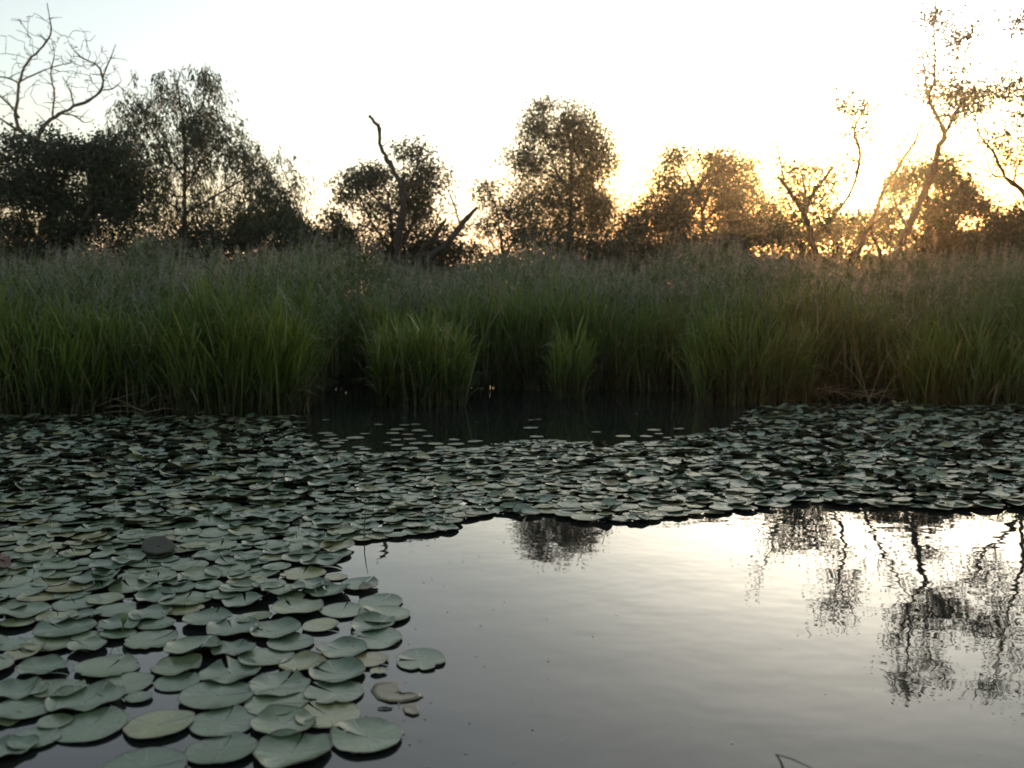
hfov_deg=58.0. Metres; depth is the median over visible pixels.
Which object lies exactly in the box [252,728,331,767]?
lily pad
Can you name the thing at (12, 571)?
lily pad
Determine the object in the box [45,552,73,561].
lily pad
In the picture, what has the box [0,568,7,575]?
lily pad
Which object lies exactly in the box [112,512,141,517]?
lily pad
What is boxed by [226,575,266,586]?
lily pad
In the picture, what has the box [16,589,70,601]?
lily pad
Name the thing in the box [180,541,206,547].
lily pad
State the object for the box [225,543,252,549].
lily pad
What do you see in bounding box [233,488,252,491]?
lily pad
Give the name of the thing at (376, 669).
lily pad
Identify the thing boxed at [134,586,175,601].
lily pad
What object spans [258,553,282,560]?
lily pad
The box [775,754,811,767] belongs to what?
bent stem
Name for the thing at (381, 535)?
lily pad
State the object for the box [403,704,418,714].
leaf scrap
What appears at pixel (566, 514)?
lily pad
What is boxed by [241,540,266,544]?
lily pad
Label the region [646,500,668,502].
lily pad
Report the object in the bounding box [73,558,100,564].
lily pad
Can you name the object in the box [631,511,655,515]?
lily pad
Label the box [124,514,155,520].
lily pad
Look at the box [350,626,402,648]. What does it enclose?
lily pad
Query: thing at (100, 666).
lily pad
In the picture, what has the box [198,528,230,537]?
lily pad
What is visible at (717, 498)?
lily pad
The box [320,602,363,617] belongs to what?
lily pad
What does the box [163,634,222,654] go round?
lily pad
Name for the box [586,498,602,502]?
lily pad
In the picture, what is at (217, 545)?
lily pad
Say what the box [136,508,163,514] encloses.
lily pad
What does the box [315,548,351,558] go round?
lily pad
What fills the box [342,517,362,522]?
lily pad
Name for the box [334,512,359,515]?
lily pad
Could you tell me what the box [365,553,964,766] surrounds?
floating flecks
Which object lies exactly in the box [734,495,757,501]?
lily pad
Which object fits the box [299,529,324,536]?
lily pad
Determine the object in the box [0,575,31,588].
lily pad
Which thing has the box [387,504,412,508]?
lily pad
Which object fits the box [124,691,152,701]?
lily pad
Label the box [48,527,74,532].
lily pad
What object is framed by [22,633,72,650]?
lily pad
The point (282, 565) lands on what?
lily pad
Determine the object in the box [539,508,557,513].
lily pad
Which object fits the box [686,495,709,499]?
lily pad
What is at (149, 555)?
lily pad
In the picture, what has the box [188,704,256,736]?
lily pad
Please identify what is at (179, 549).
lily pad
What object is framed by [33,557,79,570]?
lily pad
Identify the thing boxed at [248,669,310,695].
lily pad
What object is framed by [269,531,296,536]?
lily pad
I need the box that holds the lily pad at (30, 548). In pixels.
[14,539,51,551]
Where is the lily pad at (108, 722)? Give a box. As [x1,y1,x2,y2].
[53,705,128,743]
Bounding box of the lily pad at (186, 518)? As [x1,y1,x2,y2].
[170,516,198,521]
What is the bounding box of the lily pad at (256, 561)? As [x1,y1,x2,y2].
[244,558,268,564]
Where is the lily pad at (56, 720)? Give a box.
[37,713,73,728]
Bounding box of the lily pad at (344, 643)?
[316,636,367,657]
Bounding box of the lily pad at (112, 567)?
[91,565,120,575]
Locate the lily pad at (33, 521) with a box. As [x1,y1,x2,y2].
[17,517,50,525]
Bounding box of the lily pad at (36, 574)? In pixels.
[10,567,55,580]
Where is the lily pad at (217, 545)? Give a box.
[202,538,236,550]
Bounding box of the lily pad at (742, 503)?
[727,500,752,504]
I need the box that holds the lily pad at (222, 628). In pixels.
[206,617,259,635]
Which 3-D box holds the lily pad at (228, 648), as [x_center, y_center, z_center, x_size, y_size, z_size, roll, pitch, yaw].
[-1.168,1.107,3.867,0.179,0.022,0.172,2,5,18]
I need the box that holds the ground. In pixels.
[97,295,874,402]
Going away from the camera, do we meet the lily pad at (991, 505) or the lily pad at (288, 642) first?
the lily pad at (288, 642)
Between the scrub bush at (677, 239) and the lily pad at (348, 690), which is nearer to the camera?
the lily pad at (348, 690)
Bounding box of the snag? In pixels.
[359,112,414,295]
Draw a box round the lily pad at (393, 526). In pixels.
[386,523,407,528]
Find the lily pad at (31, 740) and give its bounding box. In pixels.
[0,734,39,757]
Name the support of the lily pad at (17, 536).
on the pond water
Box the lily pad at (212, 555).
[191,549,231,560]
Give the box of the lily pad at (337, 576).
[324,573,347,579]
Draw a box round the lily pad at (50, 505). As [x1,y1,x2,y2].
[31,503,62,509]
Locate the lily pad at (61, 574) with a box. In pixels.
[40,570,81,578]
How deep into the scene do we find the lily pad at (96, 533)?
5.71 m
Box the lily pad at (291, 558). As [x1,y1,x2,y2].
[281,549,315,561]
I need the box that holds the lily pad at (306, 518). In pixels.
[302,514,333,520]
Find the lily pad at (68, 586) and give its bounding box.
[45,580,95,592]
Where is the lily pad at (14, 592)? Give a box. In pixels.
[0,582,47,597]
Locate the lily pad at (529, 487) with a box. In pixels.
[519,484,541,489]
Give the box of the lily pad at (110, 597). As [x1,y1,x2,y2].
[85,592,123,603]
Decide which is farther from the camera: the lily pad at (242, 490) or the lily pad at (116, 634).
the lily pad at (242, 490)
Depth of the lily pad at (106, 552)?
5.31 m
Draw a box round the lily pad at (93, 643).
[66,636,106,650]
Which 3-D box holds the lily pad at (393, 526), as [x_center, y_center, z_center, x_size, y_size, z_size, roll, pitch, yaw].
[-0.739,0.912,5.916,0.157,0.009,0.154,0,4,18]
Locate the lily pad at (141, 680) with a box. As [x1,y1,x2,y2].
[95,672,153,695]
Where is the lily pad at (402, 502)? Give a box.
[390,500,415,505]
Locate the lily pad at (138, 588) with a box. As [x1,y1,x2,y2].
[132,584,161,590]
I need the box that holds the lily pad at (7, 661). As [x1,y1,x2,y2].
[0,654,13,670]
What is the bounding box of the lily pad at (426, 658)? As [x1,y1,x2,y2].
[396,648,445,669]
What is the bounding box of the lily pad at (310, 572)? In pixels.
[279,566,325,579]
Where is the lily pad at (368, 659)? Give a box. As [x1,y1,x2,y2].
[354,652,388,666]
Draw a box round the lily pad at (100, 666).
[73,653,139,676]
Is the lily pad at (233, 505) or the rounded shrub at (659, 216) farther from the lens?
the rounded shrub at (659, 216)
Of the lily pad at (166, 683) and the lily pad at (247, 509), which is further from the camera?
the lily pad at (247, 509)
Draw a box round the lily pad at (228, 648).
[210,639,255,655]
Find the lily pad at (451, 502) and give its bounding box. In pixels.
[439,499,462,504]
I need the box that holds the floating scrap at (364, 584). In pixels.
[358,581,374,588]
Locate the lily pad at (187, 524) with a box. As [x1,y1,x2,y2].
[173,521,205,527]
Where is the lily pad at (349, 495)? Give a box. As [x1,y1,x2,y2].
[336,494,359,496]
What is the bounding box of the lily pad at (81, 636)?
[70,631,106,641]
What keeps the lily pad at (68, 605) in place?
on the pond water
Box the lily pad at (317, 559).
[299,553,341,565]
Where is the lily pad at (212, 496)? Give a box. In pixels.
[203,494,226,498]
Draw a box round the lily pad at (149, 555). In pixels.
[144,550,174,558]
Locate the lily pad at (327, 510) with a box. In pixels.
[313,507,338,512]
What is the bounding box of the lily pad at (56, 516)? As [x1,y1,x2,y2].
[47,512,74,519]
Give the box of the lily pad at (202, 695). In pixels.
[178,679,254,710]
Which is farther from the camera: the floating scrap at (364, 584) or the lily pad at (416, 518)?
the lily pad at (416, 518)
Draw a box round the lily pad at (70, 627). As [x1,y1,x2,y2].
[32,617,96,637]
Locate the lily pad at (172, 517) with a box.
[161,515,185,519]
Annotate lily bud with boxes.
[121,612,126,631]
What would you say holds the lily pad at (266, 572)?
on the pond water
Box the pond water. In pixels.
[0,379,1023,767]
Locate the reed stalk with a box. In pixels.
[364,504,366,536]
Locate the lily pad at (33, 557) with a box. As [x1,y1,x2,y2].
[11,549,55,561]
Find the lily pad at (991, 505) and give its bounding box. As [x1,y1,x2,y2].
[973,500,1003,508]
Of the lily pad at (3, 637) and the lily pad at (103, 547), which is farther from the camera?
the lily pad at (103, 547)
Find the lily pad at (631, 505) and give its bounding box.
[617,503,641,508]
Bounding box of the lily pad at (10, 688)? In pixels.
[0,676,48,699]
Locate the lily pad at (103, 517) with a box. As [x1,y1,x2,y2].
[86,514,114,518]
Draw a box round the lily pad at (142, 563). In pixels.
[128,558,165,566]
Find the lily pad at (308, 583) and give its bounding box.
[290,577,329,588]
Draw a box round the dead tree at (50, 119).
[0,3,124,325]
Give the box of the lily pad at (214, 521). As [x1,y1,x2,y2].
[194,516,225,526]
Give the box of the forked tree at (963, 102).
[885,0,1019,296]
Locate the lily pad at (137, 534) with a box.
[117,530,146,538]
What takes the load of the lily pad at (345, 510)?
on the pond water
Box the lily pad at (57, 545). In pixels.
[38,542,67,549]
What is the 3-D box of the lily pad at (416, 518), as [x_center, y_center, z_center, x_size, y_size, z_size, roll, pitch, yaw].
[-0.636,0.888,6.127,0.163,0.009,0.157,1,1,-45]
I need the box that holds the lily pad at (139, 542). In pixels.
[126,539,143,544]
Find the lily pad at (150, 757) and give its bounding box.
[102,747,187,767]
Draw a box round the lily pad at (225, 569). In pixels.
[204,561,250,576]
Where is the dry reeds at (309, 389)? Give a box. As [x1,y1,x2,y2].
[297,357,321,410]
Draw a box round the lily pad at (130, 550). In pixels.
[115,548,142,555]
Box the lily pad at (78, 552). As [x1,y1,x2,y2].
[58,548,90,556]
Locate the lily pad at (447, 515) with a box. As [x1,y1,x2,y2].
[429,514,449,520]
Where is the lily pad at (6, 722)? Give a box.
[0,711,21,725]
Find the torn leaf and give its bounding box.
[371,682,422,701]
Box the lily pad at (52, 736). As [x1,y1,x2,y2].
[6,727,61,748]
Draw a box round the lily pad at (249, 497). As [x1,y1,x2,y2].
[246,495,262,499]
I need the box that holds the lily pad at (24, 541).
[16,536,53,545]
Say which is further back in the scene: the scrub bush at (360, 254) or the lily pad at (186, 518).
the scrub bush at (360, 254)
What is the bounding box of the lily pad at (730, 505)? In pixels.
[710,502,739,508]
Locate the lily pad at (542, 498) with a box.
[526,494,551,502]
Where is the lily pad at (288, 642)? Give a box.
[266,633,314,650]
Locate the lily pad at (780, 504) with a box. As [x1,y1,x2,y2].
[771,499,790,507]
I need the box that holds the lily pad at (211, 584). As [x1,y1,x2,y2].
[194,579,222,589]
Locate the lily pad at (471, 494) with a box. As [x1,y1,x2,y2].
[461,491,483,496]
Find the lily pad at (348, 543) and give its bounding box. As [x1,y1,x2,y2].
[319,539,354,551]
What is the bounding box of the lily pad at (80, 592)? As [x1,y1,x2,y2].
[53,589,92,599]
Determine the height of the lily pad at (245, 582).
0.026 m
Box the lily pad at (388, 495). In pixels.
[378,492,402,499]
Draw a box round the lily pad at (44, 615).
[35,609,79,623]
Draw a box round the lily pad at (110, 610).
[93,602,135,616]
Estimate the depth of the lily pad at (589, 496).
6.80 m
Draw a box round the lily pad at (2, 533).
[0,531,14,535]
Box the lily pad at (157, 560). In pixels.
[150,555,179,562]
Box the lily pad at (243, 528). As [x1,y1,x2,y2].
[228,525,262,535]
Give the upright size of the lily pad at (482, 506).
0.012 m
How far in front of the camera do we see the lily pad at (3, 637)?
4.02 m
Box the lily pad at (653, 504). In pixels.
[638,500,662,506]
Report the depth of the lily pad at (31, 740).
3.08 m
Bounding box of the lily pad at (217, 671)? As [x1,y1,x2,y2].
[198,655,260,683]
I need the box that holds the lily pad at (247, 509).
[231,507,258,515]
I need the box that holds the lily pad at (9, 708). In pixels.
[0,696,56,718]
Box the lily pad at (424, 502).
[405,499,431,504]
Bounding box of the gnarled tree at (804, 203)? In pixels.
[741,69,907,268]
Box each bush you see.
[0,114,173,284]
[0,234,115,312]
[83,225,281,330]
[168,191,349,302]
[225,228,426,332]
[290,200,379,322]
[314,130,480,267]
[351,234,521,307]
[449,171,562,258]
[455,213,634,298]
[555,225,668,314]
[590,222,786,311]
[680,204,841,297]
[737,210,902,313]
[848,216,991,330]
[851,151,1005,269]
[938,195,1023,283]
[953,242,1023,296]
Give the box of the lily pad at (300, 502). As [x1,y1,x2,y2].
[291,500,313,506]
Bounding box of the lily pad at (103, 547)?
[97,543,128,549]
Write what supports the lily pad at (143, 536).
on the pond water
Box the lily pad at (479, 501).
[468,497,492,503]
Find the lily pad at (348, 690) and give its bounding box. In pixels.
[303,679,363,703]
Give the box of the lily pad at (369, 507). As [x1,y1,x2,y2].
[360,505,384,510]
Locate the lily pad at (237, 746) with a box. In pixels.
[184,731,257,764]
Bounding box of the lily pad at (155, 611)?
[127,603,172,619]
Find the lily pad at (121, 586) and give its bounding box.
[107,576,152,593]
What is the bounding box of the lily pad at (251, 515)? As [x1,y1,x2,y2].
[239,511,269,518]
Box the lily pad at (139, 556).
[111,552,145,563]
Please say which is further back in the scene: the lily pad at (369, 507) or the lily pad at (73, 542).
the lily pad at (369, 507)
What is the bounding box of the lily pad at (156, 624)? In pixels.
[137,616,175,629]
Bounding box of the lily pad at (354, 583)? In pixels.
[341,576,378,589]
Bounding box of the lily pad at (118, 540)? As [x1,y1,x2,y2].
[111,537,141,542]
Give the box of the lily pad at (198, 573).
[177,566,221,580]
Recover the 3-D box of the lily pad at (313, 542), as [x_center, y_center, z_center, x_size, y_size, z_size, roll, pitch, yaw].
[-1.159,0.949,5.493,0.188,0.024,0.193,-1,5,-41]
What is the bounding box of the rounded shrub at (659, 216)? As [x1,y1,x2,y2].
[603,180,710,253]
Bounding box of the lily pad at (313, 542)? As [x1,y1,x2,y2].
[301,539,333,547]
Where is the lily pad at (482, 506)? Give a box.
[471,503,494,507]
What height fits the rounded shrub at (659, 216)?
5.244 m
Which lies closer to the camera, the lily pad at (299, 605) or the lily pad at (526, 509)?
the lily pad at (299, 605)
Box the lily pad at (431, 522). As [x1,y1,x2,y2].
[419,516,445,524]
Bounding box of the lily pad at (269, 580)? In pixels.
[251,578,285,588]
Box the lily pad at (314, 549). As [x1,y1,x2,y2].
[281,546,320,554]
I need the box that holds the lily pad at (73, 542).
[63,539,89,544]
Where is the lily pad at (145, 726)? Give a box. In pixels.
[122,709,193,738]
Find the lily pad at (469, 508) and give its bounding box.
[458,506,481,510]
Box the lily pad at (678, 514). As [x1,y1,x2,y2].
[663,512,687,516]
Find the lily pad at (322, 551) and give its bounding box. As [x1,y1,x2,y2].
[313,548,331,552]
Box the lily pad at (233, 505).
[214,502,240,507]
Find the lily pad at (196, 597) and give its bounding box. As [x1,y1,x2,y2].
[157,591,212,605]
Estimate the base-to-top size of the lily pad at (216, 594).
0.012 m
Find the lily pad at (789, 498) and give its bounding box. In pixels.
[771,494,795,502]
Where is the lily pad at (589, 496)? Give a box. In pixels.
[578,495,603,498]
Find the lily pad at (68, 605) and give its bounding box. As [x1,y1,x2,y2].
[52,595,101,611]
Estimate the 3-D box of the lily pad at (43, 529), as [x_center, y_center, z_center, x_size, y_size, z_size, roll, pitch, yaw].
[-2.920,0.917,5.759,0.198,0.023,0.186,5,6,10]
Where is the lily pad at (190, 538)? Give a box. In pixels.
[175,535,206,542]
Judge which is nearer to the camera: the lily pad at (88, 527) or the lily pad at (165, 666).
the lily pad at (165, 666)
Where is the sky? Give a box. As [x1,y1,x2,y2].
[0,0,1023,291]
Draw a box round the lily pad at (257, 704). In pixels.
[244,687,309,715]
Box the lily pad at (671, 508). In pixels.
[657,506,683,511]
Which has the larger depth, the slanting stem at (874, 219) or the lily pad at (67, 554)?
the slanting stem at (874, 219)
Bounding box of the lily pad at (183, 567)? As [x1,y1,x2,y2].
[170,560,208,570]
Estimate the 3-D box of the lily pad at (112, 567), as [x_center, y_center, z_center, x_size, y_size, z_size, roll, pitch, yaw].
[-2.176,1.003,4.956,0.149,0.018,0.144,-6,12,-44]
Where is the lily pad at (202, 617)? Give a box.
[182,607,232,624]
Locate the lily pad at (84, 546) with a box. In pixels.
[70,542,97,548]
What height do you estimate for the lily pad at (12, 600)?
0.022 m
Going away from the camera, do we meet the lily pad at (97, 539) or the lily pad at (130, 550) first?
the lily pad at (130, 550)
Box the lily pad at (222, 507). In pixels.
[207,505,231,513]
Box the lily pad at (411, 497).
[401,495,423,499]
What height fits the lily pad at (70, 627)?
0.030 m
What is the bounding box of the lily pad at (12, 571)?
[0,566,27,575]
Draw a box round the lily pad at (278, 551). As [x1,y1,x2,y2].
[262,547,289,553]
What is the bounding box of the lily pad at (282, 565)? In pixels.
[262,562,290,569]
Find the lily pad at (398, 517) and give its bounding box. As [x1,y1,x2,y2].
[382,513,406,521]
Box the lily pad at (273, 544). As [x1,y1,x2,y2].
[253,540,289,548]
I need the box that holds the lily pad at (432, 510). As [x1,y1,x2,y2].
[421,508,444,512]
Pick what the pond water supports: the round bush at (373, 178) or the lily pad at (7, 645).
the lily pad at (7, 645)
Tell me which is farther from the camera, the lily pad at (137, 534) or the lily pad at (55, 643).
the lily pad at (137, 534)
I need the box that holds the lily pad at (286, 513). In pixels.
[274,512,302,517]
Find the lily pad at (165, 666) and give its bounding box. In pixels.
[149,653,201,675]
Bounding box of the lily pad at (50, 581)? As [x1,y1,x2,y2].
[31,576,67,586]
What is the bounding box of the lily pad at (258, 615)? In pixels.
[235,611,271,621]
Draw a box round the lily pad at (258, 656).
[237,648,293,666]
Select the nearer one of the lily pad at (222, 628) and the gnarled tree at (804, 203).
the lily pad at (222, 628)
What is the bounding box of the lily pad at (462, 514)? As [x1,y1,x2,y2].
[452,511,480,517]
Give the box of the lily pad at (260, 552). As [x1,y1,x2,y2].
[239,550,266,556]
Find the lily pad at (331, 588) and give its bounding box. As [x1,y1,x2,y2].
[304,581,349,596]
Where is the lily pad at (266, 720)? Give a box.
[249,704,316,735]
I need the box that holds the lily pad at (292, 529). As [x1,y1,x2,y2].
[282,526,312,534]
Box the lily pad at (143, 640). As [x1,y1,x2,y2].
[124,630,178,648]
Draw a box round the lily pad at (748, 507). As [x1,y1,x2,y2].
[734,505,757,509]
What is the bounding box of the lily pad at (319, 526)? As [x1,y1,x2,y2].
[311,523,335,528]
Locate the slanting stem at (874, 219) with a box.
[829,110,951,281]
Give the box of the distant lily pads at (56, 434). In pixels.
[0,399,1023,572]
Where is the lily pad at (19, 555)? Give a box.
[0,553,23,560]
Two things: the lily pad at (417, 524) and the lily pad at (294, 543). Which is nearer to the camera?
the lily pad at (294, 543)
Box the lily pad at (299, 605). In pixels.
[271,597,323,613]
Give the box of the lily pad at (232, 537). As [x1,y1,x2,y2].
[222,533,252,539]
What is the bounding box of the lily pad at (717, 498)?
[708,496,725,500]
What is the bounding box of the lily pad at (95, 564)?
[88,557,133,568]
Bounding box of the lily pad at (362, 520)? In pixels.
[352,519,375,523]
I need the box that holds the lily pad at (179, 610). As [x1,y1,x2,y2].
[163,600,204,615]
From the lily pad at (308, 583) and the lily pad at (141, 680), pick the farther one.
the lily pad at (308, 583)
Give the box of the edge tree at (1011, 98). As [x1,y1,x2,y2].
[962,2,1023,197]
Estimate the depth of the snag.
27.52 m
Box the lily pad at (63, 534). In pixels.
[46,530,79,537]
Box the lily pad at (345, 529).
[327,524,359,534]
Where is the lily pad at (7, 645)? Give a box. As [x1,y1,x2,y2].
[0,637,33,650]
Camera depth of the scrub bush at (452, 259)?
28.95 m
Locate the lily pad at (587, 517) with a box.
[571,514,601,520]
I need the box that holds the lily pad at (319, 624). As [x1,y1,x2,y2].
[302,618,338,631]
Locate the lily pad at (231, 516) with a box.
[221,512,247,519]
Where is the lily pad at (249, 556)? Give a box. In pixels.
[234,552,259,559]
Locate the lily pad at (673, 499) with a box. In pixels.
[660,498,682,500]
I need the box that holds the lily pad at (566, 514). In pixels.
[554,511,577,516]
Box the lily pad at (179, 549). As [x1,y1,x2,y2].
[171,544,193,552]
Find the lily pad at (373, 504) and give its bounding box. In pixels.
[363,503,382,507]
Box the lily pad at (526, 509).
[513,503,541,513]
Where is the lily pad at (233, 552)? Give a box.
[219,550,243,556]
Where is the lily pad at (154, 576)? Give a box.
[137,568,176,582]
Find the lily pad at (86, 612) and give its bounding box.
[67,608,101,618]
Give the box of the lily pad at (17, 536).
[0,533,30,540]
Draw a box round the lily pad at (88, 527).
[73,523,105,531]
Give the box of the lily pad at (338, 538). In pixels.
[319,536,344,541]
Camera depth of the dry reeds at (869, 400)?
12.47 m
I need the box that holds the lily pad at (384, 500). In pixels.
[371,498,393,502]
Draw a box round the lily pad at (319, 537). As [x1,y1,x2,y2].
[308,532,340,539]
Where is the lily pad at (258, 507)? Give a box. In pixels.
[249,505,270,510]
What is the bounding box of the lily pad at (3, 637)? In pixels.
[0,634,8,644]
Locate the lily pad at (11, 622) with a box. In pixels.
[0,616,35,626]
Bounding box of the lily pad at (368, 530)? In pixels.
[353,529,378,533]
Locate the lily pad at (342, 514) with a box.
[332,513,344,517]
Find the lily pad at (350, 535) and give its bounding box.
[340,531,369,539]
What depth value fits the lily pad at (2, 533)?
5.75 m
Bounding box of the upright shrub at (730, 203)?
[656,172,802,252]
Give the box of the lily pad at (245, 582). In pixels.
[218,579,260,591]
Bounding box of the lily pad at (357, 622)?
[350,611,394,630]
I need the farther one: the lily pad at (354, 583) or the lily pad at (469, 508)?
the lily pad at (469, 508)
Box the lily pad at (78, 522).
[58,521,91,523]
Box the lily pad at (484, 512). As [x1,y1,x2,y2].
[466,509,493,514]
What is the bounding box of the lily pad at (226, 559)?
[215,557,245,564]
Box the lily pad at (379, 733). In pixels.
[329,717,401,753]
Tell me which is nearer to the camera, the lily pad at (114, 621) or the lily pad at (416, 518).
the lily pad at (114, 621)
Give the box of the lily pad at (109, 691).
[44,680,125,711]
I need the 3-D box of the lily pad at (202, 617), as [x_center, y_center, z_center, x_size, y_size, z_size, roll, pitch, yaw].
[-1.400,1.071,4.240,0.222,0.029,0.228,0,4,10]
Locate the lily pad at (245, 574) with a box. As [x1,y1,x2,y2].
[226,570,251,578]
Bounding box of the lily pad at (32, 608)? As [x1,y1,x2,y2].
[0,601,53,617]
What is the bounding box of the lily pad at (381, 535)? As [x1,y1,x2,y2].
[366,531,389,538]
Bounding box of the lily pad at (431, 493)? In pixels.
[428,491,451,496]
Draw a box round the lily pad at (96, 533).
[71,531,107,538]
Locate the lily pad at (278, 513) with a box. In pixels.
[260,512,284,517]
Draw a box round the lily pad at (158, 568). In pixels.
[146,564,173,572]
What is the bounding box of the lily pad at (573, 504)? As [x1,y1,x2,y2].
[557,500,581,507]
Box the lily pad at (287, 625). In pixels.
[249,617,300,638]
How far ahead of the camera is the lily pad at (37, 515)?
6.17 m
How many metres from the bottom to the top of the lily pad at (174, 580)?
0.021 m
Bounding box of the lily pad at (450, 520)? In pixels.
[435,517,462,523]
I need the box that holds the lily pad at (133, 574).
[117,571,147,579]
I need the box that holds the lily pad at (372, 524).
[350,521,378,528]
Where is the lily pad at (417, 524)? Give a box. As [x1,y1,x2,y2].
[406,522,429,526]
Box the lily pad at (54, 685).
[29,678,85,696]
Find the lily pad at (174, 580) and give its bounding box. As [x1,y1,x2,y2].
[158,575,192,584]
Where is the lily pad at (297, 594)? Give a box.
[277,591,305,600]
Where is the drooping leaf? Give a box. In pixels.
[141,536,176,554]
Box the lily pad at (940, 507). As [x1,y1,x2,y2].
[923,504,952,509]
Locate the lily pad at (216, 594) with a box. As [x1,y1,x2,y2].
[204,589,239,598]
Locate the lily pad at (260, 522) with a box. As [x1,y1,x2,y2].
[246,520,272,525]
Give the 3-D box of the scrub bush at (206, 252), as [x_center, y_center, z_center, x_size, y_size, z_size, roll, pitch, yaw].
[-9.903,-2.721,25.763,7.180,3.396,2.828,0,6,0]
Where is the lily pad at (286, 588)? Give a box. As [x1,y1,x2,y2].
[261,581,305,594]
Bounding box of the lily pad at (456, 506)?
[443,504,468,510]
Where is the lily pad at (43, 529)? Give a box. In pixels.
[27,525,61,535]
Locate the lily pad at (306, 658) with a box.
[278,650,326,671]
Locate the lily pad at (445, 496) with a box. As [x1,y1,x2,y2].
[433,493,457,498]
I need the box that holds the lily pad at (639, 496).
[626,493,650,499]
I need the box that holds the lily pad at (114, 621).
[97,613,142,629]
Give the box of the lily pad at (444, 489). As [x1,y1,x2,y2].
[432,486,454,492]
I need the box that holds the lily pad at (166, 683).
[154,672,199,691]
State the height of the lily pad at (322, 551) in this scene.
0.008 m
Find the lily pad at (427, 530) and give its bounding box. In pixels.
[413,525,439,532]
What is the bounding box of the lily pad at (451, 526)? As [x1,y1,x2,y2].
[430,522,458,530]
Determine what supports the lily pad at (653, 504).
on the pond water
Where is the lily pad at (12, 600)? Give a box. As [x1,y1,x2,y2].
[0,599,28,609]
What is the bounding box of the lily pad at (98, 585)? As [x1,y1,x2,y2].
[81,577,121,590]
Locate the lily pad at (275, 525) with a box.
[263,522,288,528]
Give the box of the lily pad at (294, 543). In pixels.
[278,540,309,549]
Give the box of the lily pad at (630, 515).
[624,513,648,520]
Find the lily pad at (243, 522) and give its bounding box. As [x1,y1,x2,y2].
[229,520,255,525]
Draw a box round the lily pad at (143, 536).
[138,532,166,538]
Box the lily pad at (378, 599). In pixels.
[358,593,402,608]
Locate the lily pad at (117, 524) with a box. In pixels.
[104,522,125,527]
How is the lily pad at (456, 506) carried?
on the pond water
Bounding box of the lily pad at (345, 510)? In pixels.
[335,506,360,512]
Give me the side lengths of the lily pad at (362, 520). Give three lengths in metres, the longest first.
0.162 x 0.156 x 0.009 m
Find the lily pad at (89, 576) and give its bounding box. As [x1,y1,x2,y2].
[68,569,117,583]
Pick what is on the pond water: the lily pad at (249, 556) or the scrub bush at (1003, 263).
the lily pad at (249, 556)
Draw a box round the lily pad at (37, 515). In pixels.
[19,510,51,518]
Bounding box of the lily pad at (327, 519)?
[311,515,342,524]
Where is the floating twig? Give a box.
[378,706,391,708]
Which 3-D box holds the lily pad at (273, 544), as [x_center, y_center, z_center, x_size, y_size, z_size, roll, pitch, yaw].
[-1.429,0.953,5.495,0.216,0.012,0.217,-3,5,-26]
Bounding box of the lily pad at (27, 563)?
[6,560,42,568]
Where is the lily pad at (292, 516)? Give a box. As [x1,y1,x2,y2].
[269,512,301,521]
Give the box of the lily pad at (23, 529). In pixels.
[12,526,39,531]
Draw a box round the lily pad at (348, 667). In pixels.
[308,656,364,682]
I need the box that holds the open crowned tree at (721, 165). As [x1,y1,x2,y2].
[632,135,795,234]
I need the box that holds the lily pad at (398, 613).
[358,605,409,622]
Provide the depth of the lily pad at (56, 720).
3.24 m
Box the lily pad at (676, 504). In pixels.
[664,502,686,505]
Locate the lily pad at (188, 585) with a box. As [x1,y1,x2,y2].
[161,580,195,592]
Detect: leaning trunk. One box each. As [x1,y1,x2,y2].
[401,218,446,277]
[413,182,477,279]
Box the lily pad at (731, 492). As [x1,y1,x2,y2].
[717,490,741,496]
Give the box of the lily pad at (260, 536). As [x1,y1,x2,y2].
[240,531,273,540]
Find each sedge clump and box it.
[0,302,147,418]
[132,292,343,418]
[350,298,490,406]
[532,311,601,400]
[658,297,834,405]
[876,306,1023,408]
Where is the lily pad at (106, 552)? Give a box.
[89,548,116,557]
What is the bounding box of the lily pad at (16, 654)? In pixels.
[0,640,47,660]
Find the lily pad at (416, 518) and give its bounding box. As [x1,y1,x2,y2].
[405,516,425,519]
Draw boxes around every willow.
[90,62,321,286]
[483,84,632,250]
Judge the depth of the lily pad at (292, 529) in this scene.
5.87 m
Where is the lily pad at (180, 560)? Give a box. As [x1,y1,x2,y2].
[161,558,191,566]
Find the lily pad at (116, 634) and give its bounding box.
[99,627,136,638]
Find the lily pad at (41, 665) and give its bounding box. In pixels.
[15,654,68,674]
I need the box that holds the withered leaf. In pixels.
[0,554,10,567]
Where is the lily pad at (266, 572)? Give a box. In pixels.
[246,566,278,577]
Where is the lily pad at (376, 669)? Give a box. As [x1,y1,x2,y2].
[370,667,386,673]
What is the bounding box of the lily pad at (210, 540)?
[199,536,225,542]
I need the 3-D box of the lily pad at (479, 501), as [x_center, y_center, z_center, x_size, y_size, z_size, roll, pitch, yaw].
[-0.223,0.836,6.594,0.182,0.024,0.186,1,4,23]
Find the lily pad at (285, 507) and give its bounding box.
[276,505,300,509]
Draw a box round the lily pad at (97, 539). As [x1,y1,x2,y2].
[81,535,111,541]
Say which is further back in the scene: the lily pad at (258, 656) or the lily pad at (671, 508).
the lily pad at (671, 508)
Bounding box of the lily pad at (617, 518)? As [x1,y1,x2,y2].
[608,515,634,521]
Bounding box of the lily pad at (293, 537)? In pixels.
[283,534,311,541]
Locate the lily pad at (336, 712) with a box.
[294,699,360,728]
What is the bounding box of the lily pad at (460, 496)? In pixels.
[450,493,470,499]
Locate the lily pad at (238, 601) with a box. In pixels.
[221,592,268,607]
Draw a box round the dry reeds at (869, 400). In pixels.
[832,350,904,403]
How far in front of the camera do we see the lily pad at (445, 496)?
6.78 m
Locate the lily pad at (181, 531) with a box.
[174,528,202,535]

